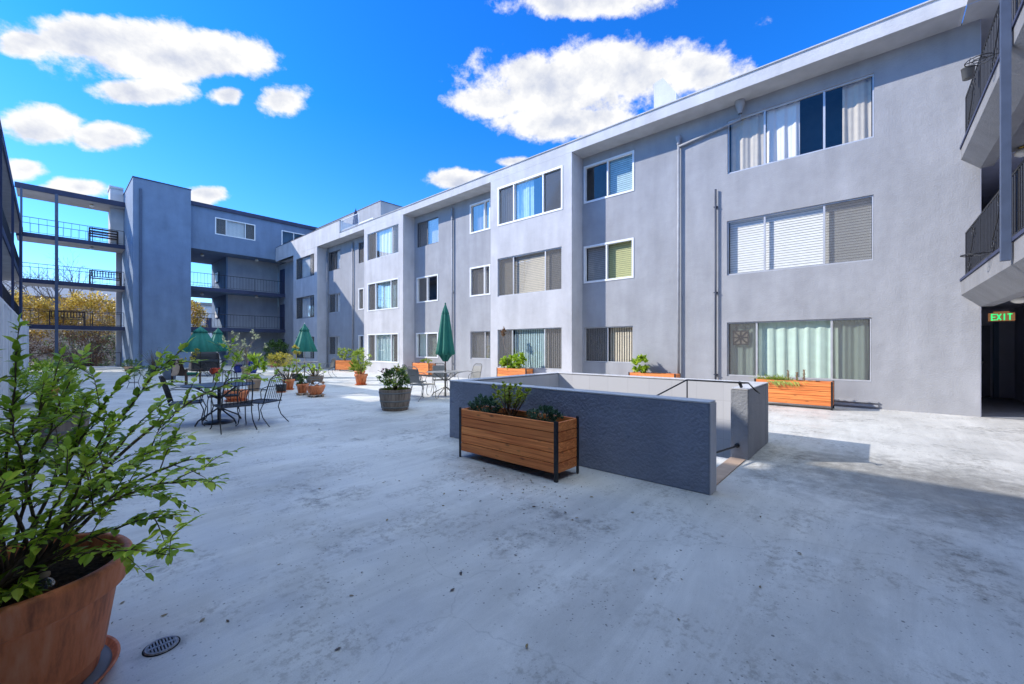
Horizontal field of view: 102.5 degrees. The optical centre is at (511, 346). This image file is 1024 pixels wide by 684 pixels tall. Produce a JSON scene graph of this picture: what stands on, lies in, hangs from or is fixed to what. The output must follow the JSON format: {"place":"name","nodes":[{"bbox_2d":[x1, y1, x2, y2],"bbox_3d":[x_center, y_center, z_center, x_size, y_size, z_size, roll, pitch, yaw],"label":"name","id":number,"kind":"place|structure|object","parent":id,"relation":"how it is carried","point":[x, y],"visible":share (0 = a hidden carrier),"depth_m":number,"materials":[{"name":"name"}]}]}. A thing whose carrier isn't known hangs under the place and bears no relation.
{"place":"outdoors","nodes":[
{"label":"outdoors","id":0,"kind":"place"},
{"bbox_2d":[29,358,115,364],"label":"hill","id":1,"kind":"structure","parent":0,"point":[110,359],"depth_m":44.65,"materials":[{"name":"green plant"}]},
{"bbox_2d":[2,280,115,359],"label":"neighbour house","id":2,"kind":"structure","parent":1,"relation":"on","point":[63,292],"depth_m":46.04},
{"bbox_2d":[14,176,317,368],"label":"gallery building","id":3,"kind":"structure","parent":0,"point":[168,234],"depth_m":28.22,"materials":[{"name":"paint"}]},
{"bbox_2d":[49,310,84,325],"bbox_3d":[-29.397,-1.855,27.147,0.550,0.950,1.634,0,0,41],"label":"gallery bench","id":4,"kind":"object","parent":3,"relation":"on","point":[83,317],"visible":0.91,"depth_m":27.03,"materials":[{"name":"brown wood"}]},
{"bbox_2d":[88,227,117,242],"bbox_3d":[-28.272,-7.585,28.418,0.550,0.970,1.469,0,0,41],"label":"gallery bench","id":5,"kind":"object","parent":3,"relation":"on","point":[89,233],"visible":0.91,"depth_m":28.30,"materials":[{"name":"black metal"}]},
{"bbox_2d":[89,270,121,285],"bbox_3d":[-28.209,-4.715,28.490,0.550,0.950,1.605,0,0,41],"label":"gallery bench","id":6,"kind":"object","parent":3,"relation":"on","point":[114,279],"visible":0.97,"depth_m":28.41,"materials":[{"name":"black metal"}]},
{"bbox_2d":[215,217,254,240],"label":"window","id":7,"kind":"structure","parent":3,"relation":"in","point":[221,225],"depth_m":30.79,"materials":[{"name":"white glass"}]},
{"bbox_2d":[280,304,284,328],"bbox_3d":[-18.789,-2.406,33.545,0.900,2.048,0.111,0,0,41],"label":"door","id":8,"kind":"structure","parent":3,"relation":"in","point":[282,307],"depth_m":33.46,"materials":[{"name":"blue paint"}]},
{"bbox_2d":[280,269,284,293],"bbox_3d":[-18.789,-5.266,33.545,0.900,2.048,0.111,0,0,41],"label":"door","id":9,"kind":"structure","parent":3,"relation":"in","point":[282,272],"depth_m":33.46,"materials":[{"name":"blue paint"}]},
{"bbox_2d":[191,302,211,337],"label":"neighbour house","id":10,"kind":"structure","parent":0,"point":[208,306],"depth_m":49.22,"materials":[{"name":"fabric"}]},
{"bbox_2d":[0,0,979,302],"label":"sky","id":11,"kind":"structure","parent":0,"point":[314,113],"materials":[{"name":"blue"}]},
{"bbox_2d":[0,364,1023,683],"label":"patio deck","id":12,"kind":"structure","parent":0,"point":[902,532],"depth_m":2.85,"materials":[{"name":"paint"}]},
{"bbox_2d":[0,120,22,317],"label":"walkway building","id":13,"kind":"structure","parent":12,"relation":"on","point":[10,226],"depth_m":17.79,"materials":[{"name":"paint"}]},
{"bbox_2d":[0,297,28,422],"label":"board fence","id":14,"kind":"object","parent":12,"relation":"on","point":[8,313],"visible":0.45,"depth_m":9.62,"materials":[{"name":"grey wood"}]},
{"bbox_2d":[10,359,81,400],"bbox_3d":[-11.864,0.878,10.412,1.501,1.144,1.347,0,0,41],"label":"potted plant","id":15,"kind":"object","parent":12,"relation":"on","point":[35,369],"visible":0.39,"depth_m":10.32,"materials":[{"name":"green plant"}]},
{"bbox_2d":[25,383,93,447],"bbox_3d":[-6.700,0.997,6.127,0.796,0.906,0.751,0,0,41],"label":"barrel planter","id":16,"kind":"object","parent":12,"relation":"on","point":[65,427],"visible":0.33,"depth_m":5.97,"materials":[{"name":"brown wood"}]},
{"bbox_2d":[121,358,139,370],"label":"potted plant","id":17,"kind":"object","parent":12,"relation":"on","point":[130,363],"visible":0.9,"depth_m":24.67,"materials":[{"name":"green plant"}]},
{"bbox_2d":[126,370,140,387],"bbox_3d":[-13.160,1.135,14.299,0.406,0.625,0.396,0,0,41],"label":"plant stand","id":18,"kind":"object","parent":12,"relation":"on","point":[134,382],"visible":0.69,"depth_m":14.26,"materials":[{"name":"black metal"}]},
{"bbox_2d":[122,365,151,378],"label":"potted plant","id":19,"kind":"object","parent":18,"relation":"on","point":[149,371],"visible":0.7,"depth_m":14.36,"materials":[{"name":"green plant"}]},
{"bbox_2d":[0,313,286,683],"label":"potted shrub","id":20,"kind":"object","parent":12,"relation":"on","point":[54,625],"visible":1,"depth_m":1.70,"materials":[{"name":"green plant"}]},
{"bbox_2d":[137,348,164,372],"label":"potted plant","id":21,"kind":"object","parent":12,"relation":"on","point":[153,362],"visible":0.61,"depth_m":22.17,"materials":[{"name":"green plant"}]},
{"bbox_2d":[142,636,180,656],"bbox_3d":[-1.695,1.445,1.987,0.144,0.008,0.144,0,0,41],"label":"floor drain","id":22,"kind":"object","parent":12,"relation":"on","point":[160,646],"visible":1,"depth_m":1.98,"materials":[{"name":"metal"}]},
{"bbox_2d":[158,348,199,379],"bbox_3d":[-14.716,0.757,18.036,1.565,1.386,0.924,0,0,2],"label":"potted plant","id":23,"kind":"object","parent":12,"relation":"on","point":[166,373],"visible":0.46,"depth_m":17.86,"materials":[{"name":"green plant"}]},
{"bbox_2d":[157,375,206,429],"bbox_3d":[-6.012,0.984,7.521,0.676,0.930,0.577,0,0,-33],"label":"patio chair","id":24,"kind":"object","parent":12,"relation":"on","point":[167,392],"visible":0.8,"depth_m":7.46,"materials":[{"name":"black metal"}]},
{"bbox_2d":[170,358,200,385],"bbox_3d":[-12.301,0.931,15.428,0.760,1.038,0.820,0,0,11],"label":"garden chair","id":25,"kind":"object","parent":12,"relation":"on","point":[178,370],"visible":0.91,"depth_m":15.16,"materials":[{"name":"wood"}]},
{"bbox_2d":[185,360,215,375],"bbox_3d":[-15.472,1.082,20.400,1.500,0.730,1.500,0,0,41],"label":"patio table","id":26,"kind":"object","parent":12,"relation":"on","point":[208,361],"visible":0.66,"depth_m":20.34,"materials":[{"name":"black metal"}]},
{"bbox_2d":[181,325,220,358],"bbox_3d":[-15.472,0.193,20.400,1.563,2.495,1.563,0,0,-26],"label":"parasol","id":27,"kind":"object","parent":26,"relation":"on","point":[201,339],"visible":0.95,"depth_m":20.09,"materials":[{"name":"green fabric"}]},
{"bbox_2d":[188,352,219,370],"bbox_3d":[-18.331,0.868,24.505,0.924,1.165,1.553,0,0,41],"label":"covered barbecue","id":28,"kind":"object","parent":12,"relation":"on","point":[212,355],"visible":0.47,"depth_m":24.15,"materials":[{"name":"black metal"}]},
{"bbox_2d":[180,382,254,426],"bbox_3d":[-5.567,1.082,7.808,1.160,0.730,1.160,0,0,41],"label":"patio table","id":29,"kind":"object","parent":12,"relation":"on","point":[218,397],"visible":0.78,"depth_m":7.74,"materials":[{"name":"black metal"}]},
{"bbox_2d":[210,359,230,372],"bbox_3d":[-16.172,1.082,22.600,1.200,0.730,1.200,0,0,41],"label":"patio table","id":30,"kind":"object","parent":12,"relation":"on","point":[218,362],"visible":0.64,"depth_m":22.68,"materials":[{"name":"black metal"}]},
{"bbox_2d":[211,327,230,359],"bbox_3d":[-16.172,0.188,22.600,1.152,2.505,1.152,0,0,-26],"label":"parasol","id":31,"kind":"object","parent":30,"relation":"on","point":[217,337],"visible":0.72,"depth_m":22.41,"materials":[{"name":"green fabric"}]},
{"bbox_2d":[205,370,239,418],"bbox_3d":[-6.054,0.984,8.637,0.577,0.930,0.676,0,0,-30],"label":"patio chair","id":32,"kind":"object","parent":12,"relation":"on","point":[227,395],"visible":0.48,"depth_m":8.77,"materials":[{"name":"black metal"}]},
{"bbox_2d":[210,377,256,434],"bbox_3d":[-4.851,0.984,7.165,0.676,0.930,0.577,0,0,42],"label":"patio chair","id":33,"kind":"object","parent":12,"relation":"on","point":[221,406],"visible":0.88,"depth_m":7.10,"materials":[{"name":"black metal"}]},
{"bbox_2d":[224,388,249,401],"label":"potted plant","id":34,"kind":"object","parent":12,"relation":"on","point":[234,399],"visible":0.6,"depth_m":10.78,"materials":[{"name":"orange plant"}]},
{"bbox_2d":[231,351,242,372],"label":"potted plant","id":35,"kind":"object","parent":12,"relation":"on","point":[237,368],"visible":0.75,"depth_m":22.66,"materials":[{"name":"green plant"}]},
{"bbox_2d":[219,329,267,374],"bbox_3d":[-13.606,0.283,20.844,2.177,2.335,1.732,0,0,-33],"label":"potted tree","id":36,"kind":"object","parent":12,"relation":"on","point":[247,350],"visible":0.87,"depth_m":20.80,"materials":[{"name":"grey plant"}]},
{"bbox_2d":[243,352,260,372],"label":"potted plant","id":37,"kind":"object","parent":12,"relation":"on","point":[251,363],"visible":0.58,"depth_m":22.18,"materials":[{"name":"green plant"}]},
{"bbox_2d":[243,355,269,390],"bbox_3d":[-8.392,0.845,13.400,0.921,1.209,0.758,0,0,41],"label":"potted plant","id":38,"kind":"object","parent":12,"relation":"on","point":[256,363],"visible":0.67,"depth_m":13.39,"materials":[{"name":"green plant"}]},
{"bbox_2d":[235,374,288,426],"bbox_3d":[-4.658,0.984,7.695,0.676,0.930,0.577,0,0,7],"label":"patio chair","id":39,"kind":"object","parent":12,"relation":"on","point":[260,401],"visible":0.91,"depth_m":7.66,"materials":[{"name":"black metal"}]},
{"bbox_2d":[262,339,290,365],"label":"potted plant","id":40,"kind":"object","parent":12,"relation":"on","point":[273,345],"visible":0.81,"depth_m":30.13,"materials":[{"name":"green plant"}]},
{"bbox_2d":[266,351,294,374],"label":"potted plant","id":41,"kind":"object","parent":12,"relation":"on","point":[279,367],"visible":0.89,"depth_m":20.92,"materials":[{"name":"yellow plant"}]},
{"bbox_2d":[273,364,305,389],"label":"potted plant","id":42,"kind":"object","parent":12,"relation":"on","point":[289,382],"visible":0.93,"depth_m":13.75,"materials":[{"name":"green plant"}]},
{"bbox_2d":[291,345,303,380],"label":"potted plant","id":43,"kind":"object","parent":12,"relation":"on","point":[294,359],"visible":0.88,"depth_m":17.41,"materials":[{"name":"green plant"}]},
{"bbox_2d":[295,373,308,395],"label":"potted plant","id":44,"kind":"object","parent":12,"relation":"on","point":[301,387],"visible":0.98,"depth_m":12.18,"materials":[{"name":"green plant"}]},
{"bbox_2d":[290,361,316,375],"bbox_3d":[-9.700,1.082,19.200,1.240,0.730,1.240,0,0,41],"label":"patio table","id":45,"kind":"object","parent":12,"relation":"on","point":[310,362],"visible":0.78,"depth_m":19.16,"materials":[{"name":"grey metal"}]},
{"bbox_2d":[291,323,317,361],"bbox_3d":[-9.700,0.163,19.200,1.111,2.555,1.111,0,0,-26],"label":"parasol","id":46,"kind":"object","parent":45,"relation":"on","point":[304,342],"visible":0.91,"depth_m":18.94,"materials":[{"name":"green fabric"}]},
{"bbox_2d":[306,380,325,397],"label":"potted plant","id":47,"kind":"object","parent":12,"relation":"on","point":[314,389],"visible":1,"depth_m":11.73,"materials":[{"name":"orange plant"}]},
{"bbox_2d":[306,363,326,382],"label":"barrel planter","id":48,"kind":"object","parent":12,"relation":"on","point":[315,377],"visible":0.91,"depth_m":16.49,"materials":[{"name":"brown wood"}]},
{"bbox_2d":[335,348,358,370],"bbox_3d":[-9.790,0.743,24.212,1.312,1.415,0.810,0,0,17],"label":"cedar planter","id":49,"kind":"object","parent":12,"relation":"on","point":[343,364],"visible":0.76,"depth_m":24.14,"materials":[{"name":"brown wood"}]},
{"bbox_2d":[347,347,372,384],"bbox_3d":[-5.698,0.727,15.513,1.021,1.441,1.012,0,0,41],"label":"potted plant","id":50,"kind":"object","parent":12,"relation":"on","point":[360,378],"visible":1,"depth_m":15.38,"materials":[{"name":"green plant"}]},
{"bbox_2d":[376,364,414,410],"bbox_3d":[-2.737,0.926,9.490,0.858,1.049,0.934,0,0,-38],"label":"barrel planter","id":51,"kind":"object","parent":12,"relation":"on","point":[396,396],"visible":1,"depth_m":9.24,"materials":[{"name":"grey wood"}]},
{"bbox_2d":[407,366,436,401],"bbox_3d":[-2.465,0.984,11.152,0.577,0.930,0.676,0,0,37],"label":"patio chair","id":52,"kind":"object","parent":12,"relation":"on","point":[415,379],"visible":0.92,"depth_m":10.98,"materials":[{"name":"grey metal"}]},
{"bbox_2d":[412,358,435,376],"bbox_3d":[-4.353,0.994,20.295,1.362,0.912,0.442,0,0,41],"label":"cedar planter","id":53,"kind":"object","parent":12,"relation":"on","point":[424,367],"visible":0.79,"depth_m":19.98,"materials":[{"name":"brown wood"}]},
{"bbox_2d":[431,363,450,391],"bbox_3d":[-2.215,0.984,12.733,0.577,0.930,0.676,0,0,-18],"label":"patio chair","id":54,"kind":"object","parent":12,"relation":"on","point":[439,367],"visible":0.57,"depth_m":12.95,"materials":[{"name":"grey metal"}]},
{"bbox_2d":[427,370,463,396],"bbox_3d":[-1.928,1.082,11.878,1.080,0.730,1.080,0,0,41],"label":"patio table","id":55,"kind":"object","parent":12,"relation":"on","point":[444,372],"visible":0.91,"depth_m":11.86,"materials":[{"name":"grey metal"}]},
{"bbox_2d":[435,303,454,371],"bbox_3d":[-1.928,0.083,11.878,0.532,2.715,0.532,0,0,19],"label":"parasol","id":56,"kind":"object","parent":55,"relation":"on","point":[445,351],"visible":1,"depth_m":11.75,"materials":[{"name":"green fabric"}]},
{"bbox_2d":[111,427,811,649],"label":"leaf litter","id":57,"kind":"object","parent":12,"relation":"on","point":[452,589],"visible":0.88,"depth_m":3.46,"materials":[{"name":"brown plant"}]},
{"bbox_2d":[457,363,481,378],"bbox_3d":[-1.274,0.984,12.499,0.676,0.930,0.577,0,0,-43],"label":"patio chair","id":58,"kind":"object","parent":12,"relation":"on","point":[476,372],"visible":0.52,"depth_m":12.66,"materials":[{"name":"grey metal"}]},
{"bbox_2d":[497,326,533,375],"bbox_3d":[0.094,0.332,15.480,1.536,2.237,0.668,0,0,41],"label":"cedar planter","id":59,"kind":"object","parent":12,"relation":"on","point":[511,369],"visible":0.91,"depth_m":15.39,"materials":[{"name":"brown wood"}]},
{"bbox_2d":[459,381,578,482],"bbox_3d":[0.041,0.936,5.088,1.604,1.029,0.533,0,0,41],"label":"cedar planter","id":60,"kind":"object","parent":12,"relation":"on","point":[544,440],"visible":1,"depth_m":4.80,"materials":[{"name":"brown wood"}]},
{"bbox_2d":[449,372,767,494],"bbox_3d":[1.181,2.447,6.625,4.829,4.007,2.954,0,0,41],"label":"stairwell","id":61,"kind":"object","parent":12,"relation":"on","point":[706,436],"visible":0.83,"depth_m":4.89,"materials":[{"name":"paint"}]},
{"bbox_2d":[276,0,979,416],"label":"apartment building","id":62,"kind":"structure","parent":12,"relation":"on","point":[814,212],"depth_m":11.65,"materials":[{"name":"grey paint"}]},
{"bbox_2d":[297,337,313,358],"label":"window","id":63,"kind":"structure","parent":62,"relation":"in","point":[307,354],"depth_m":29.05,"materials":[{"name":"glass"}]},
{"bbox_2d":[297,295,313,318],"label":"window","id":64,"kind":"structure","parent":62,"relation":"in","point":[308,301],"depth_m":29.37,"materials":[{"name":"glass"}]},
{"bbox_2d":[297,254,313,279],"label":"window","id":65,"kind":"structure","parent":62,"relation":"in","point":[308,262],"depth_m":29.34,"materials":[{"name":"glass"}]},
{"bbox_2d":[329,336,339,354],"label":"window","id":66,"kind":"structure","parent":62,"relation":"in","point":[332,340],"depth_m":27.72,"materials":[{"name":"glass"}]},
{"bbox_2d":[329,293,339,312],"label":"window","id":67,"kind":"structure","parent":62,"relation":"in","point":[332,298],"depth_m":27.72,"materials":[{"name":"glass"}]},
{"bbox_2d":[329,250,339,270],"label":"window","id":68,"kind":"structure","parent":62,"relation":"in","point":[338,252],"depth_m":27.57,"materials":[{"name":"glass"}]},
{"bbox_2d":[358,288,363,309],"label":"window","id":69,"kind":"structure","parent":62,"relation":"in","point":[361,290],"depth_m":25.24,"materials":[{"name":"white plastic"}]},
{"bbox_2d":[359,242,363,262],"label":"window","id":70,"kind":"structure","parent":62,"relation":"in","point":[361,245],"depth_m":25.24,"materials":[{"name":"glass"}]},
{"bbox_2d":[367,333,398,362],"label":"window","id":71,"kind":"structure","parent":62,"relation":"in","point":[384,347],"depth_m":22.48,"materials":[{"name":"glass"}]},
{"bbox_2d":[367,278,398,311],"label":"window","id":72,"kind":"structure","parent":62,"relation":"in","point":[388,289],"depth_m":22.53,"materials":[{"name":"white plastic"}]},
{"bbox_2d":[368,224,397,260],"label":"window","id":73,"kind":"structure","parent":62,"relation":"in","point":[388,238],"depth_m":22.52,"materials":[{"name":"glass"}]},
{"bbox_2d":[416,332,437,357],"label":"window","id":74,"kind":"structure","parent":62,"relation":"in","point":[428,341],"depth_m":20.82,"materials":[{"name":"glass"}]},
{"bbox_2d":[416,274,437,302],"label":"window","id":75,"kind":"structure","parent":62,"relation":"in","point":[417,279],"depth_m":20.83,"materials":[{"name":"white plastic"}]},
{"bbox_2d":[418,217,437,247],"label":"window","id":76,"kind":"structure","parent":62,"relation":"in","point":[432,221],"depth_m":20.86,"materials":[{"name":"glass"}]},
{"bbox_2d":[471,331,489,358],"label":"window","id":77,"kind":"structure","parent":62,"relation":"in","point":[479,348],"depth_m":18.30,"materials":[{"name":"glass"}]},
{"bbox_2d":[470,264,490,296],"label":"window","id":78,"kind":"structure","parent":62,"relation":"in","point":[478,275],"depth_m":18.30,"materials":[{"name":"white plastic"}]},
{"bbox_2d":[470,198,490,233],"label":"window","id":79,"kind":"structure","parent":62,"relation":"in","point":[484,202],"depth_m":18.36,"materials":[{"name":"glass"}]},
{"bbox_2d":[498,327,561,369],"bbox_3d":[0.664,0.075,15.645,3.111,1.510,0.165,0,0,41],"label":"window","id":80,"kind":"structure","parent":62,"relation":"in","point":[549,339],"depth_m":15.43,"materials":[{"name":"glass"}]},
{"bbox_2d":[498,247,561,296],"bbox_3d":[0.658,-2.775,15.638,3.111,1.525,0.147,0,0,41],"label":"window","id":81,"kind":"structure","parent":62,"relation":"in","point":[552,260],"depth_m":15.65,"materials":[{"name":"metal"}]},
{"bbox_2d":[497,165,562,226],"bbox_3d":[0.674,-5.620,15.616,3.164,1.552,0.241,0,0,41],"label":"window","id":82,"kind":"structure","parent":62,"relation":"in","point":[552,179],"depth_m":15.74,"materials":[{"name":"glass"}]},
{"bbox_2d":[585,326,632,362],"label":"window","id":83,"kind":"structure","parent":62,"relation":"in","point":[596,338],"depth_m":14.20,"materials":[{"name":"glass"}]},
{"bbox_2d":[584,237,633,283],"bbox_3d":[3.340,-2.915,14.152,1.892,1.322,0.200,0,0,41],"label":"window","id":84,"kind":"structure","parent":62,"relation":"in","point":[606,247],"depth_m":14.16,"materials":[{"name":"white plastic"}]},
{"bbox_2d":[584,150,633,203],"bbox_3d":[3.347,-5.770,14.146,1.910,1.332,0.200,0,0,41],"label":"window","id":85,"kind":"structure","parent":62,"relation":"in","point":[631,179],"depth_m":14.00,"materials":[{"name":"blue glass"}]},
{"bbox_2d":[727,318,870,381],"bbox_3d":[7.320,0.075,10.697,3.069,1.510,0.195,0,0,41],"label":"window","id":86,"kind":"structure","parent":62,"relation":"in","point":[827,349],"depth_m":10.62,"materials":[{"name":"glass"}]},
{"bbox_2d":[727,195,872,274],"bbox_3d":[7.318,-2.775,10.667,3.106,1.525,0.147,0,0,41],"label":"window","id":87,"kind":"structure","parent":62,"relation":"in","point":[846,224],"depth_m":10.54,"materials":[{"name":"metal"}]},
{"bbox_2d":[728,74,873,173],"bbox_3d":[7.343,-5.620,10.677,3.102,1.500,0.195,0,0,41],"label":"window","id":88,"kind":"structure","parent":62,"relation":"in","point":[748,135],"depth_m":10.85,"materials":[{"name":"metal"}]},
{"bbox_2d":[628,354,680,377],"bbox_3d":[4.340,0.838,12.642,1.515,1.224,0.535,0,0,41],"label":"cedar planter","id":89,"kind":"object","parent":12,"relation":"on","point":[640,368],"visible":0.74,"depth_m":12.74,"materials":[{"name":"brown wood"}]},
{"bbox_2d":[752,369,833,410],"bbox_3d":[6.710,0.997,10.032,1.806,0.907,0.600,0,0,41],"label":"cedar planter","id":90,"kind":"object","parent":12,"relation":"on","point":[782,389],"visible":0.87,"depth_m":9.75,"materials":[{"name":"brown wood"}]},
{"bbox_2d":[960,0,1023,419],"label":"corner walkway","id":91,"kind":"structure","parent":12,"relation":"on","point":[991,143],"depth_m":7.21,"materials":[{"name":"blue paint"}]},
{"bbox_2d":[960,58,975,80],"bbox_3d":[8.212,-4.997,7.396,0.190,0.354,0.190,0,0,41],"label":"hanging bucket","id":92,"kind":"object","parent":91,"relation":"hanging from","point":[967,73],"visible":0.87,"depth_m":7.36,"materials":[{"name":"black metal"}]},
{"bbox_2d":[960,251,993,256],"bbox_3d":[7.305,-1.460,6.487,0.321,0.032,0.314,0,0,-2],"label":"pot ring","id":93,"kind":"object","parent":91,"relation":"attached to","point":[971,254],"visible":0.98,"depth_m":6.47,"materials":[{"name":"black metal"}]},
{"bbox_2d":[964,52,999,66],"bbox_3d":[7.017,-4.310,6.162,0.314,0.032,0.321,0,0,-5],"label":"pot ring","id":94,"kind":"object","parent":91,"relation":"attached to","point":[994,54],"visible":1,"depth_m":6.15,"materials":[{"name":"black metal"}]},
{"bbox_2d":[981,325,989,396],"bbox_3d":[13.313,0.415,11.902,0.730,2.030,0.123,0,0,41],"label":"door","id":95,"kind":"structure","parent":91,"relation":"in","point":[985,330],"depth_m":11.73,"materials":[{"name":"paint"}]},
{"bbox_2d":[988,311,1014,320],"bbox_3d":[10.782,-0.668,9.048,0.382,0.213,0.059,0,0,41],"label":"exit sign","id":96,"kind":"object","parent":91,"relation":"hanging from","point":[1001,316],"visible":1,"depth_m":9.03,"materials":[{"name":"plastic"}]},
{"bbox_2d":[1014,145,1023,157],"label":"ceiling lamp","id":97,"kind":"object","parent":91,"relation":"attached to","point":[1019,153],"visible":1,"depth_m":7.93,"materials":[{"name":"white glass"}]},
{"label":"garden ground","id":98,"kind":"structure","parent":0,"visible":0},
{"bbox_2d":[3,271,47,299],"bbox_3d":[-42.089,-3.941,32.664,7.374,11.823,6.981,0,0,23],"label":"bare tree","id":99,"kind":"object","parent":98,"relation":"on","point":[23,286],"visible":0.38,"depth_m":33.81,"materials":[{"name":"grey plant"}]},
{"bbox_2d":[29,333,52,361],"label":"bush","id":100,"kind":"object","parent":98,"relation":"on","point":[34,348],"visible":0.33,"depth_m":29.39,"materials":[{"name":"orange plant"}]},
{"bbox_2d":[10,288,74,342],"bbox_3d":[-35.883,-1.135,29.605,3.575,6.199,6.171,0,0,41],"label":"bush","id":101,"kind":"object","parent":98,"relation":"on","point":[39,305],"visible":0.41,"depth_m":30.29,"materials":[{"name":"yellow plant"}]},
{"bbox_2d":[17,289,72,323],"bbox_3d":[-37.454,-1.276,31.060,7.065,6.460,4.251,0,0,13],"label":"bare tree","id":102,"kind":"object","parent":98,"relation":"on","point":[44,303],"visible":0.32,"depth_m":31.20,"materials":[{"name":"brown plant"}]},
{"bbox_2d":[2,251,100,365],"bbox_3d":[-42.314,-3.431,37.002,5.762,10.795,7.737,0,0,41],"label":"bare tree","id":103,"kind":"object","parent":98,"relation":"on","point":[67,279],"visible":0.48,"depth_m":37.09,"materials":[{"name":"brown plant"}]},
{"bbox_2d":[38,333,115,365],"bbox_3d":[-36.128,0.416,35.321,2.469,3.672,6.562,0,0,41],"label":"bush","id":104,"kind":"object","parent":98,"relation":"on","point":[94,346],"visible":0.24,"depth_m":35.56,"materials":[{"name":"brown plant"}]},
{"bbox_2d":[40,330,115,366],"bbox_3d":[-32.739,0.294,31.675,2.517,3.360,4.948,0,0,41],"label":"bush","id":105,"kind":"object","parent":98,"relation":"on","point":[104,341],"visible":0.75,"depth_m":31.48,"materials":[{"name":"orange plant"}]},
{"bbox_2d":[46,290,115,360],"bbox_3d":[-34.398,-1.318,33.579,3.479,6.554,5.277,0,0,41],"label":"bush","id":106,"kind":"object","parent":98,"relation":"on","point":[76,299],"visible":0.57,"depth_m":33.19,"materials":[{"name":"yellow plant"}]},
{"bbox_2d":[71,317,115,365],"bbox_3d":[-32.850,-0.301,32.432,3.370,4.512,2.313,0,0,-18],"label":"bare tree","id":107,"kind":"object","parent":98,"relation":"on","point":[98,336],"visible":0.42,"depth_m":32.64,"materials":[{"name":"brown plant"}]},
{"bbox_2d":[191,300,208,334],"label":"bush","id":108,"kind":"object","parent":98,"relation":"on","point":[196,309],"visible":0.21,"depth_m":40.13,"materials":[{"name":"yellow plant"}]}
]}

